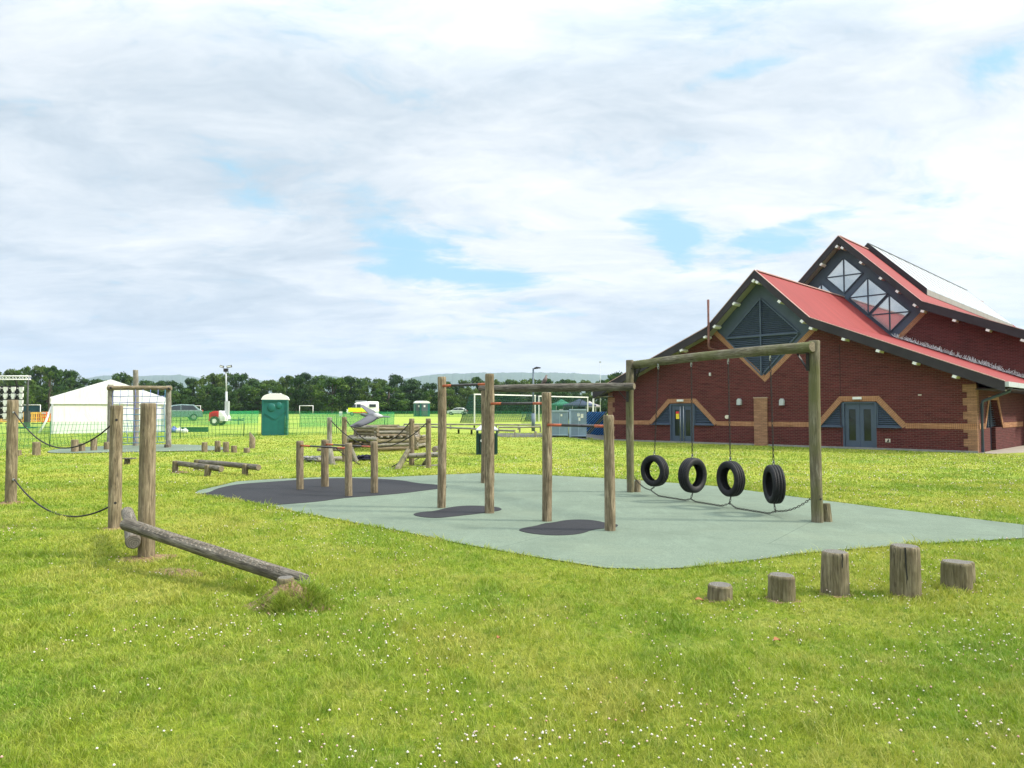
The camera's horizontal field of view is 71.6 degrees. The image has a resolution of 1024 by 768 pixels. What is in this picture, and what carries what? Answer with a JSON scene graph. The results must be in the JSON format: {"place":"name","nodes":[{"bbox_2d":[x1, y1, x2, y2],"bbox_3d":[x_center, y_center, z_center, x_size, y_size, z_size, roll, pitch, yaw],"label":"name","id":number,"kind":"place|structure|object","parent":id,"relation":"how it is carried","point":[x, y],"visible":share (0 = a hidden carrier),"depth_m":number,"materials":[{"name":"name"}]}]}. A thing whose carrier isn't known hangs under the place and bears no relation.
{"place":"outdoors","nodes":[
{"label":"outdoors","id":0,"kind":"place"},
{"bbox_2d":[208,365,243,425],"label":"light tower","id":1,"kind":"structure","parent":0,"point":[221,414],"depth_m":53.89,"materials":[{"name":"metal"}]},
{"bbox_2d":[3,372,610,400],"bbox_3d":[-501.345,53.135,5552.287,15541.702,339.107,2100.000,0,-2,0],"label":"hills","id":2,"kind":"structure","parent":0,"point":[454,378],"depth_m":5524.25,"materials":[{"name":"plant"}]},
{"bbox_2d":[349,404,389,427],"bbox_3d":[-2.107,0.491,10.600,0.564,0.286,0.529,5,6,-8],"label":"bird","id":3,"kind":"object","parent":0,"point":[371,416],"visible":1,"depth_m":10.51},
{"bbox_2d":[0,414,1023,767],"bbox_3d":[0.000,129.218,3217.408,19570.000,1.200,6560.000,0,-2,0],"label":"ground","id":4,"kind":"structure","parent":0,"point":[296,424],"depth_m":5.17,"materials":[{"name":"plant"}]},
{"bbox_2d":[1,369,26,385],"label":"broadleaf tree","id":5,"kind":"object","parent":4,"relation":"on","point":[9,372],"visible":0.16,"depth_m":232.48,"materials":[{"name":"green plant"}]},
{"bbox_2d":[0,375,48,427],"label":"truss goalpost","id":6,"kind":"object","parent":4,"relation":"on","point":[27,416],"visible":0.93,"depth_m":48.44,"materials":[{"name":"metal"}]},
{"bbox_2d":[0,380,23,418],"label":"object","id":7,"kind":"structure","parent":6,"relation":"attached to","point":[13,392],"depth_m":48.72,"materials":[{"name":"plastic"}]},
{"bbox_2d":[21,366,35,404],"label":"pointed tree","id":8,"kind":"object","parent":4,"relation":"on","point":[32,389],"visible":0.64,"depth_m":184.98,"materials":[{"name":"green plant"}]},
{"bbox_2d":[14,368,42,397],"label":"broadleaf tree","id":9,"kind":"object","parent":4,"relation":"on","point":[30,372],"visible":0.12,"depth_m":225.75,"materials":[{"name":"green plant"}]},
{"bbox_2d":[22,384,47,411],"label":"broadleaf tree","id":10,"kind":"object","parent":4,"relation":"on","point":[38,392],"visible":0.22,"depth_m":192.57,"materials":[{"name":"green plant"}]},
{"bbox_2d":[32,442,40,455],"bbox_3d":[-17.509,2.406,26.147,0.270,0.545,0.265,-1,-2,0],"label":"log stump","id":11,"kind":"object","parent":4,"relation":"on","point":[36,448],"visible":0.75,"depth_m":26.05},
{"bbox_2d":[29,365,54,400],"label":"broadleaf tree","id":12,"kind":"object","parent":4,"relation":"on","point":[38,370],"visible":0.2,"depth_m":227.57,"materials":[{"name":"green plant"}]},
{"bbox_2d":[41,365,63,410],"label":"loose tree","id":13,"kind":"object","parent":4,"relation":"on","point":[49,387],"visible":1,"depth_m":190.14,"materials":[{"name":"green plant"}]},
{"bbox_2d":[50,367,66,392],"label":"broadleaf tree","id":14,"kind":"object","parent":4,"relation":"on","point":[59,379],"visible":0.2,"depth_m":236.30,"materials":[{"name":"green plant"}]},
{"bbox_2d":[59,369,84,390],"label":"broadleaf tree","id":15,"kind":"object","parent":4,"relation":"on","point":[71,377],"visible":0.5,"depth_m":228.40,"materials":[{"name":"green plant"}]},
{"bbox_2d":[4,400,156,556],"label":"rope walk","id":16,"kind":"structure","parent":4,"relation":"on","point":[117,514],"depth_m":10.07,"materials":[{"name":"wood"}]},
{"bbox_2d":[38,380,165,433],"bbox_3d":[-25.932,1.464,45.609,6.565,3.174,9.147,1,-3,-27],"label":"marquee","id":17,"kind":"object","parent":4,"relation":"on","point":[85,405],"visible":0.77,"depth_m":41.39,"materials":[{"name":"white fabric"}]},
{"bbox_2d":[111,371,127,383],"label":"broadleaf tree","id":18,"kind":"object","parent":4,"relation":"on","point":[118,378],"visible":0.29,"depth_m":236.61,"materials":[{"name":"green plant"}]},
{"bbox_2d":[0,415,257,448],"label":"netting fence","id":19,"kind":"object","parent":4,"relation":"on","point":[180,425],"visible":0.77,"depth_m":33.58,"materials":[{"name":"green"}]},
{"bbox_2d":[48,444,222,453],"bbox_3d":[-15.321,2.696,29.632,6.729,0.176,4.289,1,-2,-16],"label":"rubber surface","id":20,"kind":"object","parent":4,"relation":"on","point":[161,448],"visible":0.57,"depth_m":28.78,"materials":[{"name":"rubber"}]},
{"bbox_2d":[107,384,171,447],"bbox_3d":[-15.614,1.381,29.711,2.721,2.727,0.971,0,-2,0],"label":"climbing frame","id":21,"kind":"object","parent":20,"relation":"on","point":[111,388],"visible":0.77,"depth_m":29.73,"materials":[{"name":"brown wood"}]},
{"bbox_2d":[133,370,138,445],"bbox_3d":[-16.422,1.074,31.007,0.252,3.377,0.244,-1,-2,0],"label":"tall post","id":22,"kind":"object","parent":4,"relation":"on","point":[135,383],"visible":0.83,"depth_m":30.94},
{"bbox_2d":[116,554,178,562],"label":"soil","id":23,"kind":"structure","parent":4,"relation":"on","point":[147,558],"depth_m":8.01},
{"bbox_2d":[152,568,201,576],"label":"soil","id":24,"kind":"structure","parent":4,"relation":"on","point":[180,570],"depth_m":7.35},
{"bbox_2d":[165,404,202,420],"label":"parked car","id":25,"kind":"object","parent":4,"relation":"on","point":[177,410],"visible":0.56,"depth_m":70.03,"materials":[{"name":"grey paint"}]},
{"bbox_2d":[171,388,198,404],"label":"broadleaf tree","id":26,"kind":"object","parent":4,"relation":"on","point":[182,395],"visible":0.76,"depth_m":194.22,"materials":[{"name":"green plant"}]},
{"bbox_2d":[184,378,200,397],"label":"broadleaf tree","id":27,"kind":"object","parent":4,"relation":"on","point":[189,382],"visible":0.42,"depth_m":224.91,"materials":[{"name":"green plant"}]},
{"bbox_2d":[172,461,223,475],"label":"log beam","id":28,"kind":"structure","parent":4,"relation":"on","point":[208,468],"depth_m":18.85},
{"bbox_2d":[192,384,214,412],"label":"broadleaf tree","id":29,"kind":"object","parent":4,"relation":"on","point":[205,391],"visible":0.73,"depth_m":197.55,"materials":[{"name":"green plant"}]},
{"bbox_2d":[194,373,223,400],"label":"broadleaf tree","id":30,"kind":"object","parent":4,"relation":"on","point":[213,379],"visible":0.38,"depth_m":225.74,"materials":[{"name":"green plant"}]},
{"bbox_2d":[120,518,309,586],"bbox_3d":[-3.070,1.712,6.947,2.908,0.552,0.337,-1,-3,32],"label":"balance log","id":31,"kind":"object","parent":4,"relation":"on","point":[268,570],"visible":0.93,"depth_m":6.87,"materials":[{"name":"brown wood"}]},
{"bbox_2d":[205,386,231,411],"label":"broadleaf tree","id":32,"kind":"object","parent":4,"relation":"on","point":[218,392],"visible":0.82,"depth_m":193.62,"materials":[{"name":"green plant"}]},
{"bbox_2d":[194,460,260,475],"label":"log beam","id":33,"kind":"structure","parent":4,"relation":"on","point":[244,467],"depth_m":19.06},
{"bbox_2d":[228,372,250,400],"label":"broadleaf tree","id":34,"kind":"object","parent":4,"relation":"on","point":[235,378],"visible":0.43,"depth_m":226.06,"materials":[{"name":"green plant"}]},
{"bbox_2d":[228,388,252,413],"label":"broadleaf tree","id":35,"kind":"object","parent":4,"relation":"on","point":[236,397],"visible":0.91,"depth_m":194.74,"materials":[{"name":"green plant"}]},
{"bbox_2d":[241,382,268,413],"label":"broadleaf tree","id":36,"kind":"object","parent":4,"relation":"on","point":[256,391],"visible":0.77,"depth_m":196.45,"materials":[{"name":"green plant"}]},
{"bbox_2d":[261,393,289,435],"bbox_3d":[-13.123,1.677,39.418,1.432,2.315,1.360,1,-2,-15],"label":"toilet cabin","id":37,"kind":"object","parent":4,"relation":"on","point":[275,411],"visible":0.98,"depth_m":38.80,"materials":[{"name":"teal plastic"}]},
{"bbox_2d":[265,382,285,394],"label":"broadleaf tree","id":38,"kind":"object","parent":4,"relation":"on","point":[279,388],"visible":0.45,"depth_m":195.89,"materials":[{"name":"green plant"}]},
{"bbox_2d":[263,587,301,614],"bbox_3d":[-1.890,1.798,5.867,0.368,0.222,0.378,0,-2,0],"label":"grass tuft","id":39,"kind":"object","parent":4,"relation":"on","point":[277,604],"visible":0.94,"depth_m":5.88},
{"bbox_2d":[277,375,294,394],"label":"broadleaf tree","id":40,"kind":"object","parent":4,"relation":"on","point":[287,378],"visible":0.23,"depth_m":235.97,"materials":[{"name":"green plant"}]},
{"bbox_2d":[249,580,333,613],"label":"soil","id":41,"kind":"structure","parent":4,"relation":"on","point":[284,587],"depth_m":6.01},
{"bbox_2d":[251,588,274,612],"bbox_3d":[-2.084,1.820,5.968,0.228,0.184,0.241,1,-3,-32],"label":"grass tuft","id":42,"kind":"object","parent":41,"relation":"on","point":[255,606],"visible":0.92,"depth_m":5.96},
{"bbox_2d":[295,572,338,598],"bbox_3d":[-1.717,1.766,6.137,0.520,0.278,0.467,-1,-2,15],"label":"grass tuft","id":43,"kind":"object","parent":41,"relation":"on","point":[302,584],"visible":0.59,"depth_m":6.11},
{"bbox_2d":[292,581,344,611],"bbox_3d":[-1.590,1.797,6.061,0.404,0.240,0.551,-2,-3,39],"label":"grass tuft","id":44,"kind":"object","parent":41,"relation":"on","point":[326,601],"visible":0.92,"depth_m":6.00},
{"bbox_2d":[279,589,316,614],"bbox_3d":[-1.751,1.810,5.883,0.320,0.200,0.329,2,-3,-35],"label":"grass tuft","id":45,"kind":"object","parent":4,"relation":"on","point":[300,605],"visible":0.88,"depth_m":5.90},
{"bbox_2d":[285,376,312,413],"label":"broadleaf tree","id":46,"kind":"object","parent":4,"relation":"on","point":[295,397],"visible":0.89,"depth_m":191.98,"materials":[{"name":"green plant"}]},
{"bbox_2d":[291,372,315,400],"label":"broadleaf tree","id":47,"kind":"object","parent":4,"relation":"on","point":[306,376],"visible":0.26,"depth_m":228.78,"materials":[{"name":"green plant"}]},
{"bbox_2d":[38,400,607,413],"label":"undergrowth","id":48,"kind":"object","parent":4,"relation":"on","point":[292,410],"visible":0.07,"depth_m":195.37,"materials":[{"name":"green plant"}]},
{"bbox_2d":[310,377,350,413],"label":"broadleaf tree","id":49,"kind":"object","parent":4,"relation":"on","point":[338,384],"visible":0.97,"depth_m":193.31,"materials":[{"name":"green plant"}]},
{"bbox_2d":[284,413,393,434],"bbox_3d":[-9.592,2.380,43.297,1.417,1.220,10.578,-1,-3,25],"label":"netting fence","id":50,"kind":"object","parent":4,"relation":"on","point":[386,423],"visible":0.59,"depth_m":40.62,"materials":[{"name":"green"}]},
{"bbox_2d":[341,375,368,411],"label":"broadleaf tree","id":51,"kind":"object","parent":4,"relation":"on","point":[353,383],"visible":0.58,"depth_m":198.39,"materials":[{"name":"green plant"}]},
{"bbox_2d":[346,401,378,415],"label":"ambulance","id":52,"kind":"object","parent":4,"relation":"on","point":[356,408],"visible":0.69,"depth_m":119.12,"materials":[{"name":"white paint"}]},
{"bbox_2d":[357,383,384,412],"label":"broadleaf tree","id":53,"kind":"object","parent":4,"relation":"on","point":[370,385],"visible":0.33,"depth_m":196.47,"materials":[{"name":"green plant"}]},
{"bbox_2d":[317,417,437,469],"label":"rope bridge","id":54,"kind":"structure","parent":4,"relation":"on","point":[410,454],"depth_m":22.08,"materials":[{"name":"brown wood"}]},
{"bbox_2d":[347,424,425,450],"bbox_3d":[-5.201,2.206,29.619,3.199,0.994,3.458,0,-2,0],"label":"log pen","id":55,"kind":"object","parent":4,"relation":"on","point":[380,433],"visible":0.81,"depth_m":28.57,"materials":[{"name":"wood"}]},
{"bbox_2d":[371,385,410,413],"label":"broadleaf tree","id":56,"kind":"object","parent":4,"relation":"on","point":[396,402],"visible":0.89,"depth_m":190.63,"materials":[{"name":"green plant"}]},
{"bbox_2d":[386,373,407,401],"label":"broadleaf tree","id":57,"kind":"object","parent":4,"relation":"on","point":[395,379],"visible":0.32,"depth_m":226.27,"materials":[{"name":"green plant"}]},
{"bbox_2d":[391,384,424,412],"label":"broadleaf tree","id":58,"kind":"object","parent":4,"relation":"on","point":[417,394],"visible":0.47,"depth_m":198.68,"materials":[{"name":"green plant"}]},
{"bbox_2d":[419,401,429,416],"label":"toilet cabin","id":59,"kind":"object","parent":4,"relation":"on","point":[424,408],"visible":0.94,"depth_m":106.27,"materials":[{"name":"teal plastic"}]},
{"bbox_2d":[417,389,437,413],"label":"broadleaf tree","id":60,"kind":"object","parent":4,"relation":"on","point":[426,394],"visible":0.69,"depth_m":194.26,"materials":[{"name":"green plant"}]},
{"bbox_2d":[418,383,437,396],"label":"broadleaf tree","id":61,"kind":"object","parent":4,"relation":"on","point":[426,386],"visible":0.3,"depth_m":235.35,"materials":[{"name":"green plant"}]},
{"bbox_2d":[436,388,460,410],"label":"broadleaf tree","id":62,"kind":"object","parent":4,"relation":"on","point":[450,396],"visible":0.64,"depth_m":195.35,"materials":[{"name":"green plant"}]},
{"bbox_2d":[456,379,470,400],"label":"broadleaf tree","id":63,"kind":"object","parent":4,"relation":"on","point":[459,395],"visible":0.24,"depth_m":225.85,"materials":[{"name":"green plant"}]},
{"bbox_2d":[419,425,515,436],"bbox_3d":[-2.953,2.679,40.537,0.196,0.539,9.009,2,-3,-44],"label":"knee rail","id":64,"kind":"object","parent":4,"relation":"on","point":[459,428],"visible":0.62,"depth_m":40.04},
{"bbox_2d":[460,387,480,412],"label":"broadleaf tree","id":65,"kind":"object","parent":4,"relation":"on","point":[468,391],"visible":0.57,"depth_m":198.78,"materials":[{"name":"green plant"}]},
{"bbox_2d":[403,423,540,429],"bbox_3d":[-2.654,2.809,46.563,9.168,0.427,0.141,0,-2,5],"label":"knee rail","id":66,"kind":"object","parent":4,"relation":"on","point":[480,424],"visible":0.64,"depth_m":46.37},
{"bbox_2d":[476,426,497,454],"bbox_3d":[-0.942,2.101,26.820,0.815,1.100,0.815,0,-2,0],"label":"litter bin","id":67,"kind":"object","parent":4,"relation":"on","point":[478,443],"visible":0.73,"depth_m":26.45,"materials":[{"name":"green plastic"}]},
{"bbox_2d":[477,392,506,412],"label":"broadleaf tree","id":68,"kind":"object","parent":4,"relation":"on","point":[498,398],"visible":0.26,"depth_m":194.32,"materials":[{"name":"green plant"}]},
{"bbox_2d":[460,394,535,422],"bbox_3d":[-1.154,2.176,62.731,7.403,2.482,2.001,2,-3,-44],"label":"football goal","id":69,"kind":"object","parent":4,"relation":"on","point":[474,413],"visible":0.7,"depth_m":62.93,"materials":[{"name":"white paint"}]},
{"bbox_2d":[0,447,1023,767],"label":"clover flowers","id":70,"kind":"object","parent":4,"relation":"on","point":[516,759],"visible":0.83,"depth_m":4.63,"materials":[{"name":"plant"}]},
{"bbox_2d":[501,392,526,413],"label":"broadleaf tree","id":71,"kind":"object","parent":4,"relation":"on","point":[517,407],"visible":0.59,"depth_m":192.44,"materials":[{"name":"green plant"}]},
{"bbox_2d":[518,378,540,401],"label":"broadleaf tree","id":72,"kind":"object","parent":4,"relation":"on","point":[526,381],"visible":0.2,"depth_m":229.59,"materials":[{"name":"green plant"}]},
{"bbox_2d":[531,367,540,430],"bbox_3d":[1.495,0.929,44.203,0.575,4.003,0.230,0,-2,0],"label":"lamp post","id":73,"kind":"object","parent":4,"relation":"on","point":[532,419],"visible":0.79,"depth_m":44.14,"materials":[{"name":"metal"}]},
{"bbox_2d":[524,396,587,421],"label":"football goal","id":74,"kind":"object","parent":4,"relation":"on","point":[539,399],"visible":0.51,"depth_m":69.47,"materials":[{"name":"white paint"}]},
{"bbox_2d":[596,397,607,412],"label":"broadleaf tree","id":75,"kind":"object","parent":4,"relation":"on","point":[604,404],"visible":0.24,"depth_m":194.84,"materials":[{"name":"green plant"}]},
{"bbox_2d":[196,473,1023,569],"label":"rubber surface","id":76,"kind":"object","parent":4,"relation":"on","point":[653,530],"visible":0.78,"depth_m":10.63,"materials":[{"name":"rubber"}]},
{"bbox_2d":[203,478,437,504],"bbox_3d":[-4.198,2.261,15.438,4.587,0.005,4.166,2,-3,-45],"label":"dark rubber patch","id":77,"kind":"object","parent":76,"relation":"on","point":[281,492],"visible":0.76,"depth_m":14.93,"materials":[{"name":"rubber"}]},
{"bbox_2d":[296,440,377,495],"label":"parallel bars","id":78,"kind":"object","parent":77,"relation":"on","point":[325,446],"visible":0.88,"depth_m":14.82,"materials":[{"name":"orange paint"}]},
{"bbox_2d":[414,506,500,517],"bbox_3d":[-0.897,2.116,11.802,0.916,0.005,1.626,-2,-3,40],"label":"dark rubber patch","id":79,"kind":"object","parent":76,"relation":"on","point":[456,511],"visible":0.97,"depth_m":11.65,"materials":[{"name":"rubber"}]},
{"bbox_2d":[437,374,615,530],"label":"pull up bars","id":80,"kind":"object","parent":76,"relation":"on","point":[609,478],"visible":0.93,"depth_m":10.82,"materials":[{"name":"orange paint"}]},
{"bbox_2d":[478,382,635,482],"bbox_3d":[0.996,1.168,15.804,3.949,2.344,0.682,-2,-3,35],"label":"overhead ladder","id":81,"kind":"object","parent":76,"relation":"on","point":[577,387],"visible":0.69,"depth_m":15.80,"materials":[{"name":"brown wood"}]},
{"bbox_2d":[519,519,617,534],"bbox_3d":[0.806,2.051,10.182,1.509,0.005,0.934,2,-3,-44],"label":"dark rubber patch","id":82,"kind":"object","parent":76,"relation":"on","point":[572,527],"visible":0.89,"depth_m":10.13,"materials":[{"name":"rubber"}]},
{"bbox_2d":[188,471,1023,570],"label":"grass","id":83,"kind":"structure","parent":76,"relation":"on","point":[429,537],"depth_m":10.79,"materials":[{"name":"plant"}]},
{"bbox_2d":[626,340,831,522],"bbox_3d":[3.618,0.826,12.777,0.475,2.824,4.728,1,-3,-27],"label":"tyre frame","id":84,"kind":"object","parent":76,"relation":"on","point":[820,509],"visible":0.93,"depth_m":10.92,"materials":[{"name":"wood"}]},
{"bbox_2d":[640,364,668,489],"bbox_3d":[2.817,0.844,14.068,0.194,2.528,0.623,2,-3,-37],"label":"hanging tyre","id":85,"kind":"object","parent":84,"relation":"hanging from","point":[662,464],"visible":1,"depth_m":13.99,"materials":[{"name":"rubber"}]},
{"bbox_2d":[678,362,706,499],"bbox_3d":[3.325,0.840,13.115,0.648,2.592,0.202,2,-3,-38],"label":"hanging tyre","id":86,"kind":"object","parent":84,"relation":"hanging from","point":[698,484],"visible":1,"depth_m":13.03,"materials":[{"name":"rubber"}]},
{"bbox_2d":[634,478,810,513],"bbox_3d":[3.535,1.975,12.675,0.039,0.365,4.320,1,-3,-28],"label":"ground chain","id":87,"kind":"object","parent":84,"relation":"hanging from","point":[726,504],"visible":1,"depth_m":12.25,"materials":[{"name":"metal"}]},
{"bbox_2d":[716,359,744,504],"bbox_3d":[3.769,0.801,12.282,0.192,2.564,0.616,1,-2,-19],"label":"hanging tyre","id":88,"kind":"object","parent":84,"relation":"hanging from","point":[737,470],"visible":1,"depth_m":12.23,"materials":[{"name":"rubber"}]},
{"bbox_2d":[762,355,785,512],"bbox_3d":[4.211,0.777,11.454,0.196,2.579,0.627,0,-2,2],"label":"hanging tyre","id":89,"kind":"object","parent":84,"relation":"hanging from","point":[774,484],"visible":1,"depth_m":11.31,"materials":[{"name":"rubber"}]},
{"bbox_2d":[707,582,732,601],"bbox_3d":[1.842,1.893,6.292,0.229,0.240,0.237,0,-2,0],"label":"log stump","id":90,"kind":"object","parent":4,"relation":"on","point":[718,591],"visible":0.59,"depth_m":6.21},
{"bbox_2d":[768,572,795,601],"bbox_3d":[2.393,1.854,6.312,0.235,0.321,0.240,0,-2,0],"label":"log stump","id":91,"kind":"object","parent":4,"relation":"on","point":[781,585],"visible":0.61,"depth_m":6.22,"materials":[{"name":"wood"}]},
{"bbox_2d":[820,549,849,595],"bbox_3d":[2.965,1.779,6.521,0.250,0.486,0.263,0,-2,0],"label":"log stump","id":92,"kind":"object","parent":4,"relation":"on","point":[834,579],"visible":0.76,"depth_m":6.43,"materials":[{"name":"brown wood"}]},
{"bbox_2d":[890,543,921,598],"bbox_3d":[3.570,1.743,6.449,0.257,0.553,0.260,0,-2,0],"label":"log stump","id":93,"kind":"object","parent":4,"relation":"on","point":[905,571],"visible":0.81,"depth_m":6.35,"materials":[{"name":"brown wood"}]},
{"bbox_2d":[940,559,975,591],"bbox_3d":[4.314,1.852,6.767,0.582,0.361,0.267,2,-3,-33],"label":"log stump","id":94,"kind":"object","parent":4,"relation":"on","point":[957,572],"visible":0.79,"depth_m":6.59,"materials":[{"name":"wood"}]},
{"bbox_2d":[0,432,1023,490],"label":"grass","id":95,"kind":"structure","parent":0,"point":[671,461],"depth_m":22.96,"materials":[{"name":"plant"}]},
{"bbox_2d":[0,0,1023,380],"label":"sky","id":96,"kind":"structure","parent":0,"point":[264,189],"materials":[{"name":"white"}]},
{"bbox_2d":[498,433,603,439],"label":"path","id":97,"kind":"structure","parent":0,"point":[591,436],"depth_m":39.44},
{"bbox_2d":[552,410,568,436],"bbox_3d":[2.528,2.109,37.833,0.964,1.412,0.985,0,-2,7],"label":"metal bin","id":98,"kind":"object","parent":97,"relation":"on","point":[560,416],"visible":0.67,"depth_m":37.38,"materials":[{"name":"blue metal"}]},
{"bbox_2d":[569,409,586,437],"bbox_3d":[3.518,2.114,38.117,0.944,1.530,0.985,0,-2,3],"label":"metal bin","id":99,"kind":"object","parent":97,"relation":"on","point":[577,416],"visible":0.87,"depth_m":37.66,"materials":[{"name":"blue metal"}]},
{"bbox_2d":[563,399,595,411],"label":"gazebo","id":100,"kind":"object","parent":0,"point":[583,405],"visible":0.4,"depth_m":83.21,"materials":[{"name":"fabric"}]},
{"bbox_2d":[591,235,1023,452],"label":"brick building","id":101,"kind":"structure","parent":0,"point":[913,357],"depth_m":35.78,"materials":[{"name":"red brick"}]},
{"bbox_2d":[672,405,682,440],"bbox_3d":[9.009,2.150,38.780,0.660,2.020,0.123,-2,-3,45],"label":"door","id":102,"kind":"structure","parent":101,"relation":"in","point":[677,415],"depth_m":38.79,"materials":[{"name":"blue paint"}]},
{"bbox_2d":[682,405,692,441],"bbox_3d":[9.482,2.131,38.303,0.660,2.020,0.123,-2,-3,45],"label":"door","id":103,"kind":"structure","parent":101,"relation":"in","point":[686,409],"depth_m":38.37,"materials":[{"name":"blue paint"}]},
{"bbox_2d":[845,403,859,446],"bbox_3d":[15.506,1.893,32.336,0.640,2.020,0.050,-2,-3,45],"label":"door","id":104,"kind":"structure","parent":101,"relation":"in","point":[852,410],"depth_m":32.33,"materials":[{"name":"blue paint"}]},
{"bbox_2d":[860,403,874,447],"bbox_3d":[15.964,1.875,31.878,0.640,2.020,0.050,-2,-3,45],"label":"door","id":105,"kind":"structure","parent":101,"relation":"in","point":[867,414],"depth_m":31.88,"materials":[{"name":"blue paint"}]},
{"bbox_2d":[985,445,1023,453],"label":"path","id":106,"kind":"structure","parent":0,"point":[1018,449],"depth_m":30.48,"materials":[{"name":"concrete"}]},
{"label":"kerb slab","id":107,"kind":"structure","parent":0,"visible":0},
{"bbox_2d":[586,411,606,434],"bbox_3d":[5.373,2.510,45.283,1.336,1.514,0.738,0,-2,0],"label":"barrier stack","id":108,"kind":"object","parent":107,"relation":"on","point":[594,418],"visible":0.62,"depth_m":45.05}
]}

